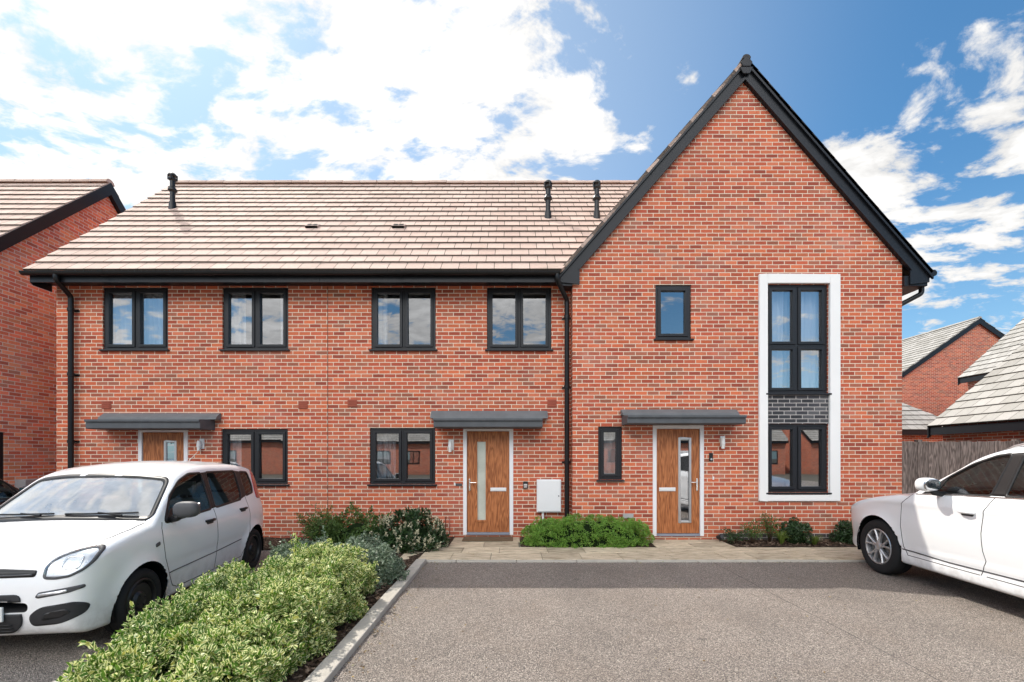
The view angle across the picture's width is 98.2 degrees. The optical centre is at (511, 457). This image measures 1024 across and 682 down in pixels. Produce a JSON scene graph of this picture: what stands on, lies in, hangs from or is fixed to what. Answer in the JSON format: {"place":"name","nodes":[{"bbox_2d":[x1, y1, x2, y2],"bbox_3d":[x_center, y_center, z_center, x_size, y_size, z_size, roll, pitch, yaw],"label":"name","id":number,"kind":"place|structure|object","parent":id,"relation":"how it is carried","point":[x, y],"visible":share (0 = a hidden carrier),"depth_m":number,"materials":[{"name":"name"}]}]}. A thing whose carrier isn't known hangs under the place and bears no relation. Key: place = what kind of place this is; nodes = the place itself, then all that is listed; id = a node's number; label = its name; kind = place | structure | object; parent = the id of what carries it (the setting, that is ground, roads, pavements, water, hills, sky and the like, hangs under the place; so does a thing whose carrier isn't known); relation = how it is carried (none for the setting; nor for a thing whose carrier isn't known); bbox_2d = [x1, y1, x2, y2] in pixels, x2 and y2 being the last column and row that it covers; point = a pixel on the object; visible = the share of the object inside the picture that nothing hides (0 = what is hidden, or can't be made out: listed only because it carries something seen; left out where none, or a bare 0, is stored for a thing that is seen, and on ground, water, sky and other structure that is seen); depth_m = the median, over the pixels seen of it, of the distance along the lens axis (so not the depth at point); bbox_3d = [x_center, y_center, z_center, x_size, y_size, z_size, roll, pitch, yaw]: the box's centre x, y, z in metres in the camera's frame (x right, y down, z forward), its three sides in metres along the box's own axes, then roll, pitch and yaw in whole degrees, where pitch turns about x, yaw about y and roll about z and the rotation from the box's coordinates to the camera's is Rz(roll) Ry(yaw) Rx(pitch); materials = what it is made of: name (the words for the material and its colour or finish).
{"place":"outdoors","nodes":[
{"label":"outdoors","id":0,"kind":"place"},
{"bbox_2d":[0,179,125,496],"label":"neighbour house","id":1,"kind":"structure","parent":0,"point":[40,218],"depth_m":9.52,"materials":[{"name":"red brick"}]},
{"bbox_2d":[0,432,2,479],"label":"window","id":2,"kind":"structure","parent":1,"relation":"in","point":[1,433],"depth_m":8.89,"materials":[{"name":"plastic"}]},
{"bbox_2d":[19,172,392,537],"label":"terraced house","id":3,"kind":"structure","parent":0,"point":[191,318],"depth_m":8.67,"materials":[{"name":"red brick"}]},
{"bbox_2d":[98,288,169,350],"bbox_3d":[-7.360,-2.710,8.786,1.350,1.320,0.341,0,0,0],"label":"window","id":4,"kind":"structure","parent":3,"relation":"in","point":[140,314],"depth_m":8.75,"materials":[{"name":"glass"}]},
{"bbox_2d":[138,430,187,492],"bbox_3d":[-6.815,0.477,8.680,0.970,2.086,0.130,0,0,0],"label":"door","id":5,"kind":"structure","parent":3,"relation":"in","point":[153,445],"depth_m":8.69,"materials":[{"name":"brown wood"}]},
{"bbox_2d":[219,288,289,350],"bbox_3d":[-5.015,-2.710,8.787,1.360,1.320,0.345,0,0,0],"label":"window","id":6,"kind":"structure","parent":3,"relation":"in","point":[234,298],"depth_m":8.70,"materials":[{"name":"plastic"}]},
{"bbox_2d":[223,429,289,485],"bbox_3d":[-5.030,-0.010,8.783,1.370,1.180,0.335,0,0,0],"label":"window","id":7,"kind":"structure","parent":3,"relation":"in","point":[232,455],"depth_m":8.70,"materials":[{"name":"plastic"}]},
{"bbox_2d":[150,551,424,681],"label":"soil","id":8,"kind":"structure","parent":0,"point":[300,674],"depth_m":3.97,"materials":[{"name":"brown soil"}]},
{"bbox_2d":[55,610,304,681],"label":"variegated shrub","id":9,"kind":"object","parent":8,"relation":"on","point":[126,662],"visible":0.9,"depth_m":2.70,"materials":[{"name":"green plant"}]},
{"bbox_2d":[85,580,296,681],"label":"variegated shrub","id":10,"kind":"object","parent":8,"relation":"on","point":[174,613],"visible":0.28,"depth_m":3.23,"materials":[{"name":"green plant"}]},
{"bbox_2d":[167,552,318,627],"bbox_3d":[-2.435,1.266,4.201,1.273,0.674,1.379,0,0,0],"label":"variegated shrub","id":11,"kind":"object","parent":8,"relation":"on","point":[217,579],"visible":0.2,"depth_m":4.00,"materials":[{"name":"green plant"}]},
{"bbox_2d":[180,560,349,677],"bbox_3d":[-2.033,1.260,3.728,1.219,0.675,1.419,0,0,0],"label":"variegated shrub","id":12,"kind":"object","parent":8,"relation":"on","point":[308,599],"visible":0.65,"depth_m":3.48,"materials":[{"name":"green plant"}]},
{"bbox_2d":[268,525,339,571],"bbox_3d":[-2.528,1.254,5.460,1.155,0.686,1.478,0,0,0],"label":"silver shrub","id":13,"kind":"object","parent":8,"relation":"on","point":[284,549],"visible":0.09,"depth_m":5.35,"materials":[{"name":"green plant"}]},
{"bbox_2d":[260,532,379,627],"bbox_3d":[-2.005,1.186,4.626,1.231,0.839,1.414,0,0,0],"label":"variegated shrub","id":14,"kind":"object","parent":8,"relation":"on","point":[361,574],"visible":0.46,"depth_m":4.45,"materials":[{"name":"green plant"}]},
{"bbox_2d":[319,501,391,545],"bbox_3d":[-2.766,1.189,7.875,1.257,0.828,1.288,0,0,-27],"label":"green shrub","id":15,"kind":"object","parent":8,"relation":"on","point":[359,528],"visible":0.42,"depth_m":7.75,"materials":[{"name":"green plant"}]},
{"bbox_2d":[308,530,410,593],"bbox_3d":[-1.962,1.270,5.622,1.378,0.649,1.374,0,0,0],"label":"silver shrub","id":16,"kind":"object","parent":8,"relation":"on","point":[390,567],"visible":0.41,"depth_m":5.51,"materials":[{"name":"green plant"}]},
{"bbox_2d":[366,506,450,554],"bbox_3d":[-1.832,1.241,7.718,1.515,0.793,1.264,0,0,0],"label":"flowering shrub","id":17,"kind":"object","parent":8,"relation":"on","point":[408,535],"visible":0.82,"depth_m":7.47,"materials":[{"name":"green plant"}]},
{"bbox_2d":[263,537,311,549],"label":"soil","id":18,"kind":"structure","parent":0,"point":[273,540],"depth_m":8.27,"materials":[{"name":"brown soil"}]},
{"bbox_2d":[293,503,336,539],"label":"feathery shrub","id":19,"kind":"object","parent":18,"relation":"on","point":[305,523],"visible":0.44,"depth_m":7.89,"materials":[{"name":"green plant"}]},
{"bbox_2d":[301,512,354,542],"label":"feathery shrub","id":20,"kind":"object","parent":18,"relation":"on","point":[319,528],"visible":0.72,"depth_m":7.51,"materials":[{"name":"green plant"}]},
{"bbox_2d":[435,537,453,546],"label":"soil","id":21,"kind":"structure","parent":0,"point":[451,540],"depth_m":8.31,"materials":[{"name":"brown soil"}]},
{"bbox_2d":[0,547,1023,681],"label":"driveway","id":22,"kind":"structure","parent":0,"point":[576,622],"depth_m":4.11,"materials":[{"name":"grey asphalt"}]},
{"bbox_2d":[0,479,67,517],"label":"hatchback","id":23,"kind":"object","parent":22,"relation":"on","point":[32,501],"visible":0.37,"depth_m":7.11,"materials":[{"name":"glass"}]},
{"bbox_2d":[0,448,263,635],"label":"hatchback","id":24,"kind":"object","parent":22,"relation":"on","point":[69,567],"visible":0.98,"depth_m":4.16,"materials":[{"name":"white metal"}]},
{"bbox_2d":[271,538,852,681],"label":"bark mulch","id":25,"kind":"object","parent":22,"relation":"on","point":[308,669],"visible":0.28,"depth_m":5.14,"materials":[{"name":"brown wood"}]},
{"bbox_2d":[740,519,766,542],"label":"young plant","id":26,"kind":"object","parent":25,"relation":"on","point":[750,532],"visible":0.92,"depth_m":8.09,"materials":[{"name":"green plant"}]},
{"bbox_2d":[759,511,785,541],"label":"young plant","id":27,"kind":"object","parent":25,"relation":"on","point":[773,530],"visible":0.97,"depth_m":8.20,"materials":[{"name":"green plant"}]},
{"bbox_2d":[335,549,1010,678],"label":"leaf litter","id":28,"kind":"object","parent":22,"relation":"on","point":[526,601],"visible":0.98,"depth_m":4.32,"materials":[{"name":"brown plant"}]},
{"bbox_2d":[850,443,1023,598],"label":"car","id":29,"kind":"object","parent":22,"relation":"on","point":[959,524],"visible":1,"depth_m":5.03,"materials":[{"name":"white metal"}]},
{"bbox_2d":[0,0,1023,338],"label":"sky","id":30,"kind":"structure","parent":0,"point":[921,102],"materials":[{"name":"blue"}]},
{"bbox_2d":[520,537,655,546],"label":"soil","id":31,"kind":"structure","parent":0,"point":[637,545],"depth_m":7.86,"materials":[{"name":"brown soil"}]},
{"bbox_2d":[520,513,654,548],"bbox_3d":[1.359,1.310,8.080,2.440,0.578,1.026,0,0,0],"label":"mounded shrub","id":32,"kind":"object","parent":31,"relation":"on","point":[602,531],"visible":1,"depth_m":7.80,"materials":[{"name":"green plant"}]},
{"bbox_2d":[400,537,864,560],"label":"path","id":33,"kind":"structure","parent":0,"point":[458,548],"depth_m":7.28,"materials":[{"name":"beige stone"}]},
{"bbox_2d":[462,536,512,540],"bbox_3d":[-0.455,1.551,8.430,0.950,0.014,0.420,0,0,0],"label":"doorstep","id":34,"kind":"object","parent":33,"relation":"on","point":[487,538],"visible":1,"depth_m":8.41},
{"bbox_2d":[716,534,723,541],"bbox_3d":[3.841,1.509,8.197,0.090,0.183,0.128,0,0,-20],"label":"garden spotlight","id":35,"kind":"object","parent":33,"relation":"on","point":[720,536],"visible":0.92,"depth_m":8.16,"materials":[{"name":"black plastic"}]},
{"bbox_2d":[720,540,856,546],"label":"soil","id":36,"kind":"structure","parent":0,"point":[786,545],"depth_m":7.95,"materials":[{"name":"brown soil"}]},
{"bbox_2d":[720,527,749,543],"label":"young plant","id":37,"kind":"object","parent":36,"relation":"on","point":[732,534],"visible":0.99,"depth_m":8.02,"materials":[{"name":"green plant"}]},
{"bbox_2d":[770,530,790,544],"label":"grass tuft","id":38,"kind":"object","parent":36,"relation":"on","point":[782,536],"visible":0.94,"depth_m":7.96,"materials":[{"name":"green plant"}]},
{"bbox_2d":[777,517,813,543],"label":"evergreen shrub","id":39,"kind":"object","parent":36,"relation":"on","point":[796,531],"visible":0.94,"depth_m":8.00,"materials":[{"name":"green plant"}]},
{"bbox_2d":[807,535,823,544],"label":"grass tuft","id":40,"kind":"object","parent":36,"relation":"on","point":[815,540],"visible":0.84,"depth_m":7.92,"materials":[{"name":"green plant"}]},
{"bbox_2d":[828,519,853,543],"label":"evergreen shrub","id":41,"kind":"object","parent":36,"relation":"on","point":[844,532],"visible":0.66,"depth_m":8.06,"materials":[{"name":"green plant"}]},
{"bbox_2d":[902,403,942,441],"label":"garage","id":42,"kind":"structure","parent":0,"point":[916,422],"depth_m":18.30,"materials":[{"name":"grey tile"}]},
{"bbox_2d":[902,316,1004,415],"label":"house","id":43,"kind":"structure","parent":0,"point":[936,363],"depth_m":24.20,"materials":[{"name":"red brick"}]},
{"bbox_2d":[927,343,1023,441],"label":"garage","id":44,"kind":"structure","parent":0,"point":[989,406],"depth_m":11.12,"materials":[{"name":"grey tile"}]},
{"bbox_2d":[957,318,1023,389],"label":"house","id":45,"kind":"structure","parent":0,"point":[996,354],"depth_m":18.28,"materials":[{"name":"grey tile"}]},
{"label":"ground","id":46,"kind":"structure","parent":0,"visible":0},
{"bbox_2d":[53,559,865,681],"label":"kerb","id":47,"kind":"structure","parent":46,"relation":"on","point":[329,666],"depth_m":4.52,"materials":[{"name":"concrete"}]},
{"bbox_2d":[317,180,636,537],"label":"terraced house","id":48,"kind":"structure","parent":46,"relation":"on","point":[449,370],"depth_m":8.67,"materials":[{"name":"red brick"}]},
{"bbox_2d":[367,428,436,485],"bbox_3d":[-2.140,-0.020,8.788,1.350,1.200,0.345,0,0,0],"label":"window","id":49,"kind":"structure","parent":48,"relation":"in","point":[382,440],"depth_m":8.70,"materials":[{"name":"plastic"}]},
{"bbox_2d":[369,288,437,350],"bbox_3d":[-2.120,-2.710,8.786,1.330,1.320,0.342,0,0,0],"label":"window","id":50,"kind":"structure","parent":48,"relation":"in","point":[379,295],"depth_m":8.70,"materials":[{"name":"plastic"}]},
{"bbox_2d":[463,429,512,534],"bbox_3d":[-0.465,0.467,8.680,0.980,2.106,0.130,0,0,0],"label":"door","id":51,"kind":"structure","parent":48,"relation":"in","point":[487,453],"depth_m":8.69,"materials":[{"name":"brown wood"}]},
{"bbox_2d":[485,288,552,350],"bbox_3d":[0.140,-2.694,8.688,1.330,1.256,0.145,0,0,0],"label":"window","id":52,"kind":"structure","parent":48,"relation":"in","point":[518,346],"depth_m":8.68,"materials":[{"name":"plastic"}]},
{"bbox_2d":[559,54,936,541],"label":"gabled house","id":53,"kind":"structure","parent":46,"relation":"on","point":[745,270],"depth_m":8.42,"materials":[{"name":"red brick"}]},
{"bbox_2d":[596,427,624,481],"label":"window","id":54,"kind":"structure","parent":53,"relation":"in","point":[609,438],"depth_m":8.45,"materials":[{"name":"plastic"}]},
{"bbox_2d":[653,285,693,340],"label":"window","id":55,"kind":"structure","parent":53,"relation":"in","point":[685,336],"depth_m":8.43,"materials":[{"name":"plastic"}]},
{"bbox_2d":[653,425,703,535],"bbox_3d":[3.155,0.442,8.430,0.970,2.116,0.130,0,0,0],"label":"door","id":56,"kind":"structure","parent":53,"relation":"in","point":[678,450],"depth_m":8.44,"materials":[{"name":"brown wood"}]},
{"bbox_2d":[766,285,831,394],"bbox_3d":[5.415,-2.245,8.538,1.240,2.170,0.345,0,0,0],"label":"window","id":57,"kind":"structure","parent":53,"relation":"in","point":[797,314],"depth_m":8.60,"materials":[{"name":"glass"}]},
{"bbox_2d":[766,424,831,493],"bbox_3d":[5.415,0.036,8.438,1.240,1.336,0.145,0,0,0],"label":"window","id":58,"kind":"structure","parent":53,"relation":"in","point":[795,487],"depth_m":8.44,"materials":[{"name":"plastic"}]},
{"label":"soil","id":59,"kind":"structure","parent":0,"visible":0},
{"bbox_2d":[902,439,1023,493],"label":"timber fence","id":60,"kind":"object","parent":59,"relation":"on","point":[939,460],"visible":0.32,"depth_m":10.14,"materials":[{"name":"brown wood"}]}
]}

